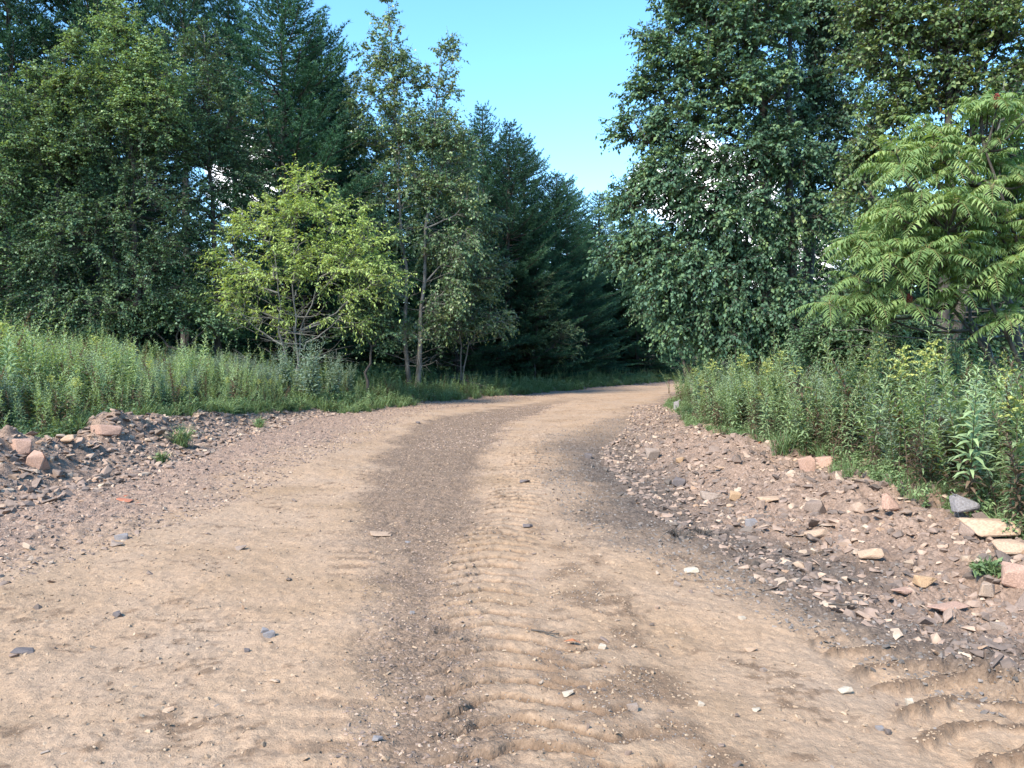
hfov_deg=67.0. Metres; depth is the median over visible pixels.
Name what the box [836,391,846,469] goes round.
goldenrod plant
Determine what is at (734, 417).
goldenrod plant
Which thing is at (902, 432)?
goldenrod plant
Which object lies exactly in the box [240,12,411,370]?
pine tree
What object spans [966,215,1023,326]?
pine tree
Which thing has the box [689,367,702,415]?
goldenrod plant
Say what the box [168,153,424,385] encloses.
cherry tree
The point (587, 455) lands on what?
rock
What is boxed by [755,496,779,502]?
rock
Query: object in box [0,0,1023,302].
sky
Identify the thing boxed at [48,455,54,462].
stone
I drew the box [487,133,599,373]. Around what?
pine tree
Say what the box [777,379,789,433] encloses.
goldenrod plant
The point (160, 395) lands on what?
goldenrod plant
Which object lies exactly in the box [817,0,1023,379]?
yellowing tree
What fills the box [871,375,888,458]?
goldenrod plant
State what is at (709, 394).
goldenrod plant
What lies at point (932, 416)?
goldenrod plant
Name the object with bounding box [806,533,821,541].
stone
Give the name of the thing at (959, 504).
rock
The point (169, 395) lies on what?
goldenrod plant
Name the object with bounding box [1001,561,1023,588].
rock
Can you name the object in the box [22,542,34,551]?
stone
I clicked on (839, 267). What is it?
pine tree
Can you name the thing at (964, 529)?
stone
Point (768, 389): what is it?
goldenrod plant
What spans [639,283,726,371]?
pine tree
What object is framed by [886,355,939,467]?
goldenrod plant
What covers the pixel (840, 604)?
twig
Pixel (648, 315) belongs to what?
young poplar tree
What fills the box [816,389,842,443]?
goldenrod plant
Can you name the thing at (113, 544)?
stone
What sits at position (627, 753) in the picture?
pebble
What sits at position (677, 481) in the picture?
rock
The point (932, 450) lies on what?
goldenrod plant
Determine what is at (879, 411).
goldenrod plant
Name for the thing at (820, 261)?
pine tree
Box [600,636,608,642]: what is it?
pebble
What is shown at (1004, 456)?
goldenrod plant
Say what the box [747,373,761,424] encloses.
goldenrod plant
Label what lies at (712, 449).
stone
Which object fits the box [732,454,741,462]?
stone
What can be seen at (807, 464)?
rock
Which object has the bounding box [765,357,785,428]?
goldenrod plant
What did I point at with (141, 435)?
stone
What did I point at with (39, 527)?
stone
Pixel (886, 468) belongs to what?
grass
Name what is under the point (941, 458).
goldenrod plant
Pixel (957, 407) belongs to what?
goldenrod plant
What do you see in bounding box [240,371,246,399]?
goldenrod plant
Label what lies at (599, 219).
pine tree
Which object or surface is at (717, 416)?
goldenrod plant
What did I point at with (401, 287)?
pine tree
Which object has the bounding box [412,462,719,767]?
dirt crumbs
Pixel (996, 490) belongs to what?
grass tuft
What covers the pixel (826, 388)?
goldenrod plant
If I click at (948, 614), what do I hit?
stone
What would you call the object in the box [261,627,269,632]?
stone
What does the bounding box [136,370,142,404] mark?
goldenrod plant
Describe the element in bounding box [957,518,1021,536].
rock
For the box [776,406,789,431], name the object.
goldenrod plant
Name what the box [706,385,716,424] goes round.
goldenrod plant
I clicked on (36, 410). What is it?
goldenrod plant
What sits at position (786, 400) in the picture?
goldenrod plant
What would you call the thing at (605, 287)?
pine tree
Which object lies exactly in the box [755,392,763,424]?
goldenrod plant
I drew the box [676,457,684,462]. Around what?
stone
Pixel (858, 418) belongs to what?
goldenrod plant
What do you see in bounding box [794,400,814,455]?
goldenrod plant
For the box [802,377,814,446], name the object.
goldenrod plant
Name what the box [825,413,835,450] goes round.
goldenrod plant
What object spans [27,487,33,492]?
stone
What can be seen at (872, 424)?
goldenrod plant
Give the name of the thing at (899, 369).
goldenrod plant
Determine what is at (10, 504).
rubble
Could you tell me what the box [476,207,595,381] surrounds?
pine tree
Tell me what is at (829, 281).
pine tree
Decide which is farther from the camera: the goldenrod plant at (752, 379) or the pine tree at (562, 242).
the pine tree at (562, 242)
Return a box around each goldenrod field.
[0,298,347,427]
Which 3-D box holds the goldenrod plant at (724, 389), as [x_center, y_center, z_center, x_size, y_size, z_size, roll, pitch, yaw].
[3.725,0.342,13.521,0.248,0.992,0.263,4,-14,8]
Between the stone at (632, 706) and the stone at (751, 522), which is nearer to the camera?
the stone at (632, 706)
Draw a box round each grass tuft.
[151,449,174,463]
[160,420,198,446]
[250,417,264,427]
[764,423,808,455]
[961,461,1022,513]
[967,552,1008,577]
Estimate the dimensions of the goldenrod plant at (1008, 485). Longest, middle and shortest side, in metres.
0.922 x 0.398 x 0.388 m
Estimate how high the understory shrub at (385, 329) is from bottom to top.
4.348 m
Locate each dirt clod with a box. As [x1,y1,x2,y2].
[664,480,671,484]
[667,522,680,525]
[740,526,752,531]
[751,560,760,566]
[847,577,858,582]
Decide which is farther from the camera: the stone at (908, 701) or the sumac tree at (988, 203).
the sumac tree at (988, 203)
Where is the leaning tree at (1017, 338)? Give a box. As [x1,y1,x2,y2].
[832,75,1023,449]
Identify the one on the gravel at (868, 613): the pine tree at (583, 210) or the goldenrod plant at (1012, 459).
the goldenrod plant at (1012, 459)
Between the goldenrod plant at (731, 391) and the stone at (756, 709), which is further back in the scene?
the goldenrod plant at (731, 391)
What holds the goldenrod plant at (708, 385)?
on the ground at (228, 680)
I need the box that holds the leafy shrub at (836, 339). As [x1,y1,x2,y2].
[782,278,972,436]
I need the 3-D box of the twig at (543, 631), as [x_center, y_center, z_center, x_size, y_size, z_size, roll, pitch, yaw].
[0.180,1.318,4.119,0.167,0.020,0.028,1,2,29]
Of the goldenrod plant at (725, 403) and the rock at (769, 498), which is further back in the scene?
the goldenrod plant at (725, 403)
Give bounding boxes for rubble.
[0,406,379,515]
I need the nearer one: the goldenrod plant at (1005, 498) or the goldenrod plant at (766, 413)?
the goldenrod plant at (1005, 498)
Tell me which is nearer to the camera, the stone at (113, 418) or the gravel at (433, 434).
the stone at (113, 418)
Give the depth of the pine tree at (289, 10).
29.30 m
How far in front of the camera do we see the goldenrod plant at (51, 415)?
11.96 m
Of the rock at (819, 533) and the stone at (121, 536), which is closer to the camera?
the rock at (819, 533)
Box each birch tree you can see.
[0,21,119,346]
[0,54,43,304]
[0,80,225,347]
[72,0,200,357]
[150,12,280,360]
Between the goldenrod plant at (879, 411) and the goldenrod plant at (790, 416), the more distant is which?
the goldenrod plant at (790, 416)
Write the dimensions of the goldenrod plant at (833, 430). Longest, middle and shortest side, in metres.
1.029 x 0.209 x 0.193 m
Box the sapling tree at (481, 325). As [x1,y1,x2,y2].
[409,152,523,388]
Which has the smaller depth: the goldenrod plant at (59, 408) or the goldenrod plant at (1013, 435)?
the goldenrod plant at (1013, 435)
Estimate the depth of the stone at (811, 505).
6.78 m
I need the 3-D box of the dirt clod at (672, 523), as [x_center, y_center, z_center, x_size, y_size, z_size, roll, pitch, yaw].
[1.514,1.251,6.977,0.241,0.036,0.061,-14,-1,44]
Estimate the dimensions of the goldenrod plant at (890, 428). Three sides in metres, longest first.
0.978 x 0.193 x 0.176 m
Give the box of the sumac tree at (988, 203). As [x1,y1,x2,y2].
[785,88,1023,406]
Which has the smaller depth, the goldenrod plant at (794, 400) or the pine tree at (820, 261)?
the goldenrod plant at (794, 400)
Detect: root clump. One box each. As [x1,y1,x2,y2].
[659,527,698,540]
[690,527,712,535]
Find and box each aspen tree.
[335,0,450,383]
[382,30,499,387]
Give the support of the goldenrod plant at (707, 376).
on the ground at (228, 680)
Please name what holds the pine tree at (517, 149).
on the ground at (228, 680)
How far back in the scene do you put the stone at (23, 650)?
3.99 m
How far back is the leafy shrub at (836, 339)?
11.28 m
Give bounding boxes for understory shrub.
[95,286,247,355]
[322,272,423,388]
[483,271,589,379]
[624,310,692,370]
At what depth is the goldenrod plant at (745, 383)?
12.04 m
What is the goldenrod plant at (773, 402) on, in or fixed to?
on the ground at (228, 680)
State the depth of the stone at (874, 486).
6.78 m
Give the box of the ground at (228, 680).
[0,306,1023,767]
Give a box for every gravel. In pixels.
[0,395,558,585]
[329,407,551,767]
[415,403,565,450]
[598,404,1023,671]
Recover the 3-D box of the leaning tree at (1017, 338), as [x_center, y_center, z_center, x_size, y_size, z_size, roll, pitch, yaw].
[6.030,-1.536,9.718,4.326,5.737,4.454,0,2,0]
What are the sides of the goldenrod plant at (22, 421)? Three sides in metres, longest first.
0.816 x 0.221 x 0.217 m
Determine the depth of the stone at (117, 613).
4.56 m
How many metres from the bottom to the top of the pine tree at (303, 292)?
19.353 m
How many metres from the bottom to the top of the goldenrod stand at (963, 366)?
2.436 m
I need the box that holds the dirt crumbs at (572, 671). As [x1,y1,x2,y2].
[4,435,1023,767]
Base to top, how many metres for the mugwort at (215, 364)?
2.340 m
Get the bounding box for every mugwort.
[0,330,321,428]
[687,360,1023,491]
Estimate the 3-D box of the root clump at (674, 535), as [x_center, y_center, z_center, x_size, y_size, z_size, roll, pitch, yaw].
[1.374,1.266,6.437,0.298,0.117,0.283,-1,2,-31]
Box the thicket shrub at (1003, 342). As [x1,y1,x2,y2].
[811,179,1023,372]
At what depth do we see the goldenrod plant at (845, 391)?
8.96 m
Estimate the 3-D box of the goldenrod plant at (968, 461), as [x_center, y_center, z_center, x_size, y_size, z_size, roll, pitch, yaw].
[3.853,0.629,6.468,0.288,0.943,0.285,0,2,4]
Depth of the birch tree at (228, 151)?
26.09 m
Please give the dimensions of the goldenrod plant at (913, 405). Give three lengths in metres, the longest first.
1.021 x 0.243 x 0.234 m
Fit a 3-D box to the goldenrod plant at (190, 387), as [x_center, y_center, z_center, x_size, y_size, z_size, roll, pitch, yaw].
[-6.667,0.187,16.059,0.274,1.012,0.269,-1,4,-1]
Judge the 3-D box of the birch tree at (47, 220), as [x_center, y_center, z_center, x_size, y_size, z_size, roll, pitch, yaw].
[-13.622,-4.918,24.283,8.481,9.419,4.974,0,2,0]
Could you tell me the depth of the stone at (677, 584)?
5.04 m
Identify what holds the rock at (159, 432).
on the rubble
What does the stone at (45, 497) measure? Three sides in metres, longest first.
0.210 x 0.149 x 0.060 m
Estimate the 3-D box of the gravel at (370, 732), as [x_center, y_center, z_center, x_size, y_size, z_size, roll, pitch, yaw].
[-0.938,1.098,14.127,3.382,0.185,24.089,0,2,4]
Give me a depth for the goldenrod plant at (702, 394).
14.32 m
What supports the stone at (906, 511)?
on the gravel at (868, 613)
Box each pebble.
[33,604,41,609]
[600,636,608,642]
[622,751,631,755]
[732,760,741,767]
[884,728,891,734]
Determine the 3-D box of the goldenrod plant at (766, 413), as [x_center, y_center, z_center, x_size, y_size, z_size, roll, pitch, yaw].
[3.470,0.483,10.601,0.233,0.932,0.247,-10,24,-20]
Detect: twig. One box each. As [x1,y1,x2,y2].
[531,629,558,633]
[828,603,855,605]
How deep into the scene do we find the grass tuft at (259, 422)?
16.95 m
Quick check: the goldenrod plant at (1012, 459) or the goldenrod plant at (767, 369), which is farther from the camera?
the goldenrod plant at (767, 369)
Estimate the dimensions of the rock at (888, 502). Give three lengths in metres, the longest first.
0.159 x 0.146 x 0.084 m
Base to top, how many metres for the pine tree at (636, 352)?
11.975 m
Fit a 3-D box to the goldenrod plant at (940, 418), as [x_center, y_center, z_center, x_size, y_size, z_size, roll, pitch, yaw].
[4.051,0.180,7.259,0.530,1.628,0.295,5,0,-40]
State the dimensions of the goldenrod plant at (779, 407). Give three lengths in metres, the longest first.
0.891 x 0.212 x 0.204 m
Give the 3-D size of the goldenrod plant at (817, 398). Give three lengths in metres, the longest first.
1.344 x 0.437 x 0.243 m
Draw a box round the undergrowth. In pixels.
[0,331,602,389]
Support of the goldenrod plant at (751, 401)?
on the ground at (228, 680)
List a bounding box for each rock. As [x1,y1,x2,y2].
[10,438,31,454]
[26,448,49,469]
[60,435,76,442]
[90,425,122,435]
[116,497,138,501]
[153,429,165,434]
[370,531,390,535]
[584,453,591,458]
[645,448,660,459]
[672,477,685,486]
[674,400,679,408]
[700,491,724,499]
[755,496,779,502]
[798,456,815,471]
[803,529,828,537]
[815,455,838,466]
[857,548,884,558]
[881,491,901,510]
[927,599,968,611]
[949,492,979,512]
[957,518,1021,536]
[991,539,1023,555]
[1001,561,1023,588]
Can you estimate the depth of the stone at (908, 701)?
3.35 m
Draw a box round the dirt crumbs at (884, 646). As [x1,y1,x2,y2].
[534,416,1023,718]
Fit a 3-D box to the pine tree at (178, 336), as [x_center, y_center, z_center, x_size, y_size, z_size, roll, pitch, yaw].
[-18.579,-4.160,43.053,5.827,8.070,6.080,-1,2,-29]
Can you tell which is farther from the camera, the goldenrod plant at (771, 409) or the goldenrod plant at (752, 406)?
the goldenrod plant at (752, 406)
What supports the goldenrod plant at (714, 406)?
on the ground at (228, 680)
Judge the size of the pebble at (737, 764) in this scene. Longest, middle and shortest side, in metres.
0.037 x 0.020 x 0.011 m
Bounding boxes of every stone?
[10,647,33,653]
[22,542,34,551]
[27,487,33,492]
[28,495,37,499]
[35,526,45,529]
[36,494,51,499]
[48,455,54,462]
[52,469,66,476]
[76,437,85,445]
[100,465,112,477]
[108,416,117,420]
[110,541,123,546]
[112,610,122,616]
[114,533,127,539]
[136,432,144,437]
[162,706,174,712]
[235,545,246,549]
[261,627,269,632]
[262,630,274,637]
[372,735,382,740]
[424,695,432,701]
[562,689,572,696]
[598,643,607,649]
[626,703,637,711]
[673,581,680,586]
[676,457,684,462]
[684,566,698,573]
[688,463,693,470]
[698,700,705,706]
[709,445,720,452]
[729,490,742,500]
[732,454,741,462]
[744,647,757,651]
[745,518,757,526]
[752,707,759,711]
[756,500,764,509]
[784,542,790,548]
[803,562,812,573]
[804,496,825,513]
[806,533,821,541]
[808,517,819,527]
[835,471,844,480]
[838,686,852,693]
[851,502,868,513]
[868,513,883,518]
[869,567,881,571]
[870,484,878,490]
[875,725,883,730]
[883,583,899,592]
[890,586,912,593]
[899,509,911,513]
[905,698,913,705]
[912,575,936,587]
[943,608,952,623]
[958,494,988,517]
[958,522,976,536]
[978,581,994,597]
[989,621,1007,630]
[994,550,1012,562]
[1014,592,1023,610]
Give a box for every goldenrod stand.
[659,368,739,402]
[679,313,1023,495]
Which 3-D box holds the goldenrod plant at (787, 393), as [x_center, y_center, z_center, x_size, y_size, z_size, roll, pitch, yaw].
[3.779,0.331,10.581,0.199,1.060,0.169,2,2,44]
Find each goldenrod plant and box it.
[1,410,10,426]
[16,398,28,432]
[21,368,49,425]
[30,384,43,429]
[34,393,52,436]
[45,401,58,427]
[47,390,54,421]
[55,387,62,430]
[60,375,72,432]
[67,386,76,433]
[70,378,81,417]
[70,378,84,417]
[79,369,104,414]
[119,386,125,410]
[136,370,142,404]
[144,380,151,405]
[154,379,165,405]
[154,382,161,408]
[156,371,166,406]
[166,383,172,406]
[168,371,178,412]
[186,369,194,403]
[223,378,230,403]
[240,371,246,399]
[689,358,709,422]
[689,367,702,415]
[693,391,708,420]
[696,378,705,421]
[698,390,704,418]
[701,359,718,425]
[702,358,719,418]
[703,373,714,415]
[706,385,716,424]
[706,391,716,423]
[711,383,722,425]
[712,384,718,427]
[713,356,719,417]
[717,370,723,420]
[719,376,730,432]
[720,378,729,424]
[721,395,729,424]
[724,377,737,424]
[726,385,736,429]
[727,351,744,427]
[727,358,738,423]
[727,398,743,430]
[728,395,736,428]
[734,379,746,420]
[736,352,759,438]
[738,370,748,420]
[741,372,758,429]
[741,381,755,426]
[746,392,754,425]
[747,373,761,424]
[748,380,755,430]
[749,369,761,434]
[755,365,763,422]
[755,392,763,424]
[758,372,774,436]
[758,389,772,441]
[759,362,779,434]
[761,391,775,435]
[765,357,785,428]
[766,359,783,428]
[767,378,781,434]
[770,364,781,429]
[770,393,782,438]
[773,381,782,429]
[774,363,794,424]
[776,391,790,434]
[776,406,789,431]
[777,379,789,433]
[781,377,792,432]
[781,401,797,443]
[782,365,803,432]
[783,369,794,430]
[785,377,803,433]
[790,385,804,448]
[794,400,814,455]
[801,348,820,442]
[801,372,827,438]
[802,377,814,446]
[805,398,824,447]
[807,388,820,439]
[810,352,823,456]
[813,365,858,444]
[815,408,831,444]
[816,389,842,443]
[824,373,839,452]
[825,383,853,449]
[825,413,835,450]
[826,352,840,451]
[827,388,848,453]
[829,345,882,464]
[832,359,868,455]
[833,351,850,451]
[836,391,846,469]
[838,389,856,457]
[841,396,852,449]
[844,381,861,466]
[849,394,873,452]
[850,411,880,462]
[856,374,876,469]
[858,419,874,467]
[860,369,888,467]
[865,352,897,465]
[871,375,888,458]
[873,374,927,467]
[876,399,918,459]
[881,344,895,430]
[882,383,897,462]
[885,342,919,470]
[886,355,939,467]
[887,359,917,489]
[890,396,915,473]
[892,353,908,469]
[896,375,939,483]
[898,370,975,475]
[906,422,922,489]
[907,382,929,478]
[907,393,929,475]
[908,348,938,492]
[920,406,944,482]
[926,407,943,469]
[927,422,957,500]
[927,435,947,481]
[930,320,956,481]
[931,348,976,497]
[938,384,993,465]
[939,353,987,498]
[949,364,999,514]
[960,404,990,498]
[965,393,1002,510]
[987,413,1023,494]
[991,362,1023,520]
[992,385,1007,482]
[992,410,1023,475]
[992,447,1008,503]
[994,380,1021,518]
[994,445,1023,516]
[997,392,1023,525]
[1001,433,1023,527]
[1001,447,1023,515]
[1002,401,1023,536]
[1015,319,1023,369]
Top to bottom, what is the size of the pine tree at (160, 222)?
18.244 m
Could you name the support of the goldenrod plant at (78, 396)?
on the ground at (228, 680)
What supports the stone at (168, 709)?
on the ground at (228, 680)
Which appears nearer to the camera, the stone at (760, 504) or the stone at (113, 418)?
the stone at (760, 504)
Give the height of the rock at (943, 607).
0.040 m
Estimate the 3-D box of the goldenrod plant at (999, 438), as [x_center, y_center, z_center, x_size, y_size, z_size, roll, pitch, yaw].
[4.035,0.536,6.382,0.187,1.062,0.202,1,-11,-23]
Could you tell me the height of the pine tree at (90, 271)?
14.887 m
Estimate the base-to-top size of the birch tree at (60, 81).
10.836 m
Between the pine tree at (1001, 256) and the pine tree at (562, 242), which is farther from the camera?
the pine tree at (562, 242)
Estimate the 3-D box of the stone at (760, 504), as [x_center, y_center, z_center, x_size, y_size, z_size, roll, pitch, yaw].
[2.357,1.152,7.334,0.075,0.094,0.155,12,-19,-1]
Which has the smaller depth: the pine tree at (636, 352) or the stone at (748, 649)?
the stone at (748, 649)
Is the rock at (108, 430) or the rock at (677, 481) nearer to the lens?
the rock at (677, 481)
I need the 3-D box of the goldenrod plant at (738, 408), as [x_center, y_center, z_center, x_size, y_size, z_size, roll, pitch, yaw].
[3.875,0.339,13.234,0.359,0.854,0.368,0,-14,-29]
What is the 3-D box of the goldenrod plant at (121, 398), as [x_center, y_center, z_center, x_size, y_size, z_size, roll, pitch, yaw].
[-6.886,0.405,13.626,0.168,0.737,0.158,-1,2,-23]
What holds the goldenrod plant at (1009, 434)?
on the ground at (228, 680)
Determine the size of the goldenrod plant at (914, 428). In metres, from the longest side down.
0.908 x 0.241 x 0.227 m
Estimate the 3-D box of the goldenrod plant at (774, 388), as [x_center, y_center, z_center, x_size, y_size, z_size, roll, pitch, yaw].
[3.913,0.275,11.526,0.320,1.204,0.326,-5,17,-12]
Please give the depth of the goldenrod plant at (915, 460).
6.65 m
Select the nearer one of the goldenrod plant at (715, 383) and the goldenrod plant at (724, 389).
the goldenrod plant at (724, 389)
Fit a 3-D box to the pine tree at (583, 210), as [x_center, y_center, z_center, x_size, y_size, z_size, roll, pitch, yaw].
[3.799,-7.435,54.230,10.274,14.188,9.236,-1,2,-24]
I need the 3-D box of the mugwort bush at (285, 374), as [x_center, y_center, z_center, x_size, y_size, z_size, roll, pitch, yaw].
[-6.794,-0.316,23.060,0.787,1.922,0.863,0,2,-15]
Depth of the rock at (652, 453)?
11.66 m
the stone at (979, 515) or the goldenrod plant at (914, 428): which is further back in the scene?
the goldenrod plant at (914, 428)
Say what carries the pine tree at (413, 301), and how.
on the ground at (228, 680)
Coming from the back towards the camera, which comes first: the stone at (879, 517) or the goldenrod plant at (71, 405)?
the goldenrod plant at (71, 405)
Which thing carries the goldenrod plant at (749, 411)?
on the ground at (228, 680)
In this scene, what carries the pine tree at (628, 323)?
on the ground at (228, 680)
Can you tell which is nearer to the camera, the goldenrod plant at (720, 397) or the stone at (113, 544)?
the stone at (113, 544)
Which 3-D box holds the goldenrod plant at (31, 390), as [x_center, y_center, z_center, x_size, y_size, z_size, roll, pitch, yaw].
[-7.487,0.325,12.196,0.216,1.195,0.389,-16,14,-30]
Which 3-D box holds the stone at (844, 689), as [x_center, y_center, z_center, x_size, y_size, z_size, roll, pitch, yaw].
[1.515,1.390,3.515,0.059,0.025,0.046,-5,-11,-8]
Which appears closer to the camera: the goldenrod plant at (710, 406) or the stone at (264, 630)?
the stone at (264, 630)
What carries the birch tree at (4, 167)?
on the ground at (228, 680)
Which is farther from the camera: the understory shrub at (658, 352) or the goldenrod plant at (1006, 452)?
the understory shrub at (658, 352)
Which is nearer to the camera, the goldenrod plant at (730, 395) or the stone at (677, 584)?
the stone at (677, 584)
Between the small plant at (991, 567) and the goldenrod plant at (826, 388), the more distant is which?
the goldenrod plant at (826, 388)
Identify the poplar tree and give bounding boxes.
[582,0,852,382]
[598,177,690,393]
[743,0,893,372]
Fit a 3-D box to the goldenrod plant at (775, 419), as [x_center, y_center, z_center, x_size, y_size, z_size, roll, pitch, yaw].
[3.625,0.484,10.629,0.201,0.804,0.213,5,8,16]
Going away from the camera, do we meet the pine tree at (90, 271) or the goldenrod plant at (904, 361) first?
the goldenrod plant at (904, 361)
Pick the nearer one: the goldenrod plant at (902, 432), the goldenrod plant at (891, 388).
the goldenrod plant at (902, 432)
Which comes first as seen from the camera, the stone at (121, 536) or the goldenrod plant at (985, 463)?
the goldenrod plant at (985, 463)
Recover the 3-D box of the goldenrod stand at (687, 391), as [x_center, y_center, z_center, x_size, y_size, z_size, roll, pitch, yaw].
[13.528,-0.510,42.529,4.691,1.552,40.117,1,2,25]
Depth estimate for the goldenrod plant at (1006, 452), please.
6.46 m
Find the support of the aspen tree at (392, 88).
on the ground at (228, 680)
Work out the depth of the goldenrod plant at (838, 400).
9.56 m
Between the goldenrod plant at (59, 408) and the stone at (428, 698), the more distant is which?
the goldenrod plant at (59, 408)
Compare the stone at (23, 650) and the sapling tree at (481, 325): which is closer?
the stone at (23, 650)
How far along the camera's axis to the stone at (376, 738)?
2.97 m
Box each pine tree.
[0,0,152,341]
[0,0,233,350]
[47,143,140,324]
[59,137,206,348]
[98,0,255,349]
[120,0,418,362]
[138,240,212,352]
[162,240,265,350]
[181,0,279,343]
[209,237,280,356]
[214,53,389,357]
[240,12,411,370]
[294,77,415,367]
[334,97,451,368]
[372,243,427,360]
[376,99,481,370]
[395,128,527,368]
[396,134,527,383]
[424,118,582,382]
[428,100,550,375]
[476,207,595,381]
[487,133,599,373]
[527,169,630,376]
[547,175,632,370]
[559,271,640,379]
[563,230,644,361]
[572,190,650,371]
[588,262,667,373]
[598,220,707,377]
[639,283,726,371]
[639,321,700,372]
[658,167,825,383]
[719,279,930,375]
[730,182,853,359]
[801,189,872,290]
[814,211,898,318]
[843,291,959,373]
[849,189,934,299]
[906,288,1014,374]
[960,272,1023,378]
[965,296,1023,360]
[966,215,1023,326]
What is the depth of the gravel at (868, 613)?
5.94 m
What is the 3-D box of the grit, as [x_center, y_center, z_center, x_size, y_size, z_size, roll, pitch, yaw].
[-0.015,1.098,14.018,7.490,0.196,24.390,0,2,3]
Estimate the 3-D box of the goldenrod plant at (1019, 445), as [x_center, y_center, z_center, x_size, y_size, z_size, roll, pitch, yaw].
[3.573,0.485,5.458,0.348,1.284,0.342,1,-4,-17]
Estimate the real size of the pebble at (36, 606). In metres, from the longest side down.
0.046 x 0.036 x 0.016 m
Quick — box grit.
[0,404,1022,767]
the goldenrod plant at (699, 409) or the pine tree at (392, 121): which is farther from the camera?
the pine tree at (392, 121)
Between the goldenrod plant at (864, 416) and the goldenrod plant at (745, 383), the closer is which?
the goldenrod plant at (864, 416)
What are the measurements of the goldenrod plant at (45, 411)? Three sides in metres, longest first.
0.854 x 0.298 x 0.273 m
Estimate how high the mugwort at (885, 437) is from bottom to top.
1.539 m
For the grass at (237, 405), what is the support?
on the ground at (228, 680)
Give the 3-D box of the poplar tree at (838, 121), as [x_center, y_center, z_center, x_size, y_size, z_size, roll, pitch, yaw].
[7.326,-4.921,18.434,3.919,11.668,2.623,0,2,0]
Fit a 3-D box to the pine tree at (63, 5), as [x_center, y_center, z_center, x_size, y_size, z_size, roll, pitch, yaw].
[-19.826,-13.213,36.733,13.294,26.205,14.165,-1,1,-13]
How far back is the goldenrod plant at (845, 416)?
9.41 m
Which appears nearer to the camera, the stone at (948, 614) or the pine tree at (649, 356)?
the stone at (948, 614)
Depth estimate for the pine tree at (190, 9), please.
34.11 m
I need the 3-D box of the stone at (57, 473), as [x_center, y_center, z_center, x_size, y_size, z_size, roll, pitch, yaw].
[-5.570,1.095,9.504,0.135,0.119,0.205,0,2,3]
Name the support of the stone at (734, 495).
on the ground at (228, 680)
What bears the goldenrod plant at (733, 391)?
on the ground at (228, 680)
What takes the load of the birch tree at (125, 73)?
on the ground at (228, 680)
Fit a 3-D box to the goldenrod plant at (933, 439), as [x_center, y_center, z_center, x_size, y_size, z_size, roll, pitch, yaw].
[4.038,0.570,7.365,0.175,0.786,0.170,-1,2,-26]
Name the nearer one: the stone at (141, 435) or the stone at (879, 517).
the stone at (879, 517)
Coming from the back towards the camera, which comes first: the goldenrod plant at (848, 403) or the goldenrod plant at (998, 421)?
the goldenrod plant at (848, 403)
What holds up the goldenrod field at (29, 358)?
on the ground at (228, 680)
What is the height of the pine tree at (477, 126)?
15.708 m
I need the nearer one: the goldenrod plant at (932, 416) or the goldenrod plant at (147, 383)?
the goldenrod plant at (932, 416)
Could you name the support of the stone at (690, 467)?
on the ground at (228, 680)
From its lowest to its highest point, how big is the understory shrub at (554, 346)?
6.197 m
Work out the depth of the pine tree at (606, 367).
49.26 m
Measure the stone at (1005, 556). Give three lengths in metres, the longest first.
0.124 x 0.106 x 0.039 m
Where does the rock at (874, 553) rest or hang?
on the ground at (228, 680)
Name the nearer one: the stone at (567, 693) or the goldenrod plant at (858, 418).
the stone at (567, 693)
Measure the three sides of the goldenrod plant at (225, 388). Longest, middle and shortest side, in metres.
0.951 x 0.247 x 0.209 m
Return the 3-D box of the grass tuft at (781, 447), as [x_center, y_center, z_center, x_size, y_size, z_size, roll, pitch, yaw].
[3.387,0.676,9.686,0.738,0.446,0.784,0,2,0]
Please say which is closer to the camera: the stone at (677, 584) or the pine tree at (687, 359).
the stone at (677, 584)
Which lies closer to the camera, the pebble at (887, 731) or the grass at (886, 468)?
the pebble at (887, 731)
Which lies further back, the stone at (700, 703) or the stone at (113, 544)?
the stone at (113, 544)
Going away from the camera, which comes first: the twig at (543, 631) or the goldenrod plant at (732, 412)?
the twig at (543, 631)
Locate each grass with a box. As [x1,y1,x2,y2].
[0,385,376,437]
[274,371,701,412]
[662,393,1023,539]
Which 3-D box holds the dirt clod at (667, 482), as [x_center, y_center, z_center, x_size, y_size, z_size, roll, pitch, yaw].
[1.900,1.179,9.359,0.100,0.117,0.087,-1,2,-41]
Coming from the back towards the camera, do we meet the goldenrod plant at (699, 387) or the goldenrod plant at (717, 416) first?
the goldenrod plant at (699, 387)
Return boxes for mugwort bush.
[271,342,296,396]
[293,333,325,397]
[322,351,343,393]
[337,360,356,393]
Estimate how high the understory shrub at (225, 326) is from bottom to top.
3.234 m
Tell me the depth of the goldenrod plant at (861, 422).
8.99 m
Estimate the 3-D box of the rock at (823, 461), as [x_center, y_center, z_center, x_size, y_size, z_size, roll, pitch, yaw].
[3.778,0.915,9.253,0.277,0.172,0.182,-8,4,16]
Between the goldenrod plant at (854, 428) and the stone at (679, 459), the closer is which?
the goldenrod plant at (854, 428)
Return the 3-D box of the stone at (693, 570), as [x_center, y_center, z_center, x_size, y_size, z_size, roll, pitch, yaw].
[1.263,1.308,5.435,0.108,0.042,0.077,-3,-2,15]
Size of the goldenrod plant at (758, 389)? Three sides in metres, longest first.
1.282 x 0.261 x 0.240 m
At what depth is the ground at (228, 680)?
4.52 m
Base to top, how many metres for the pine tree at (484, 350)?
12.658 m

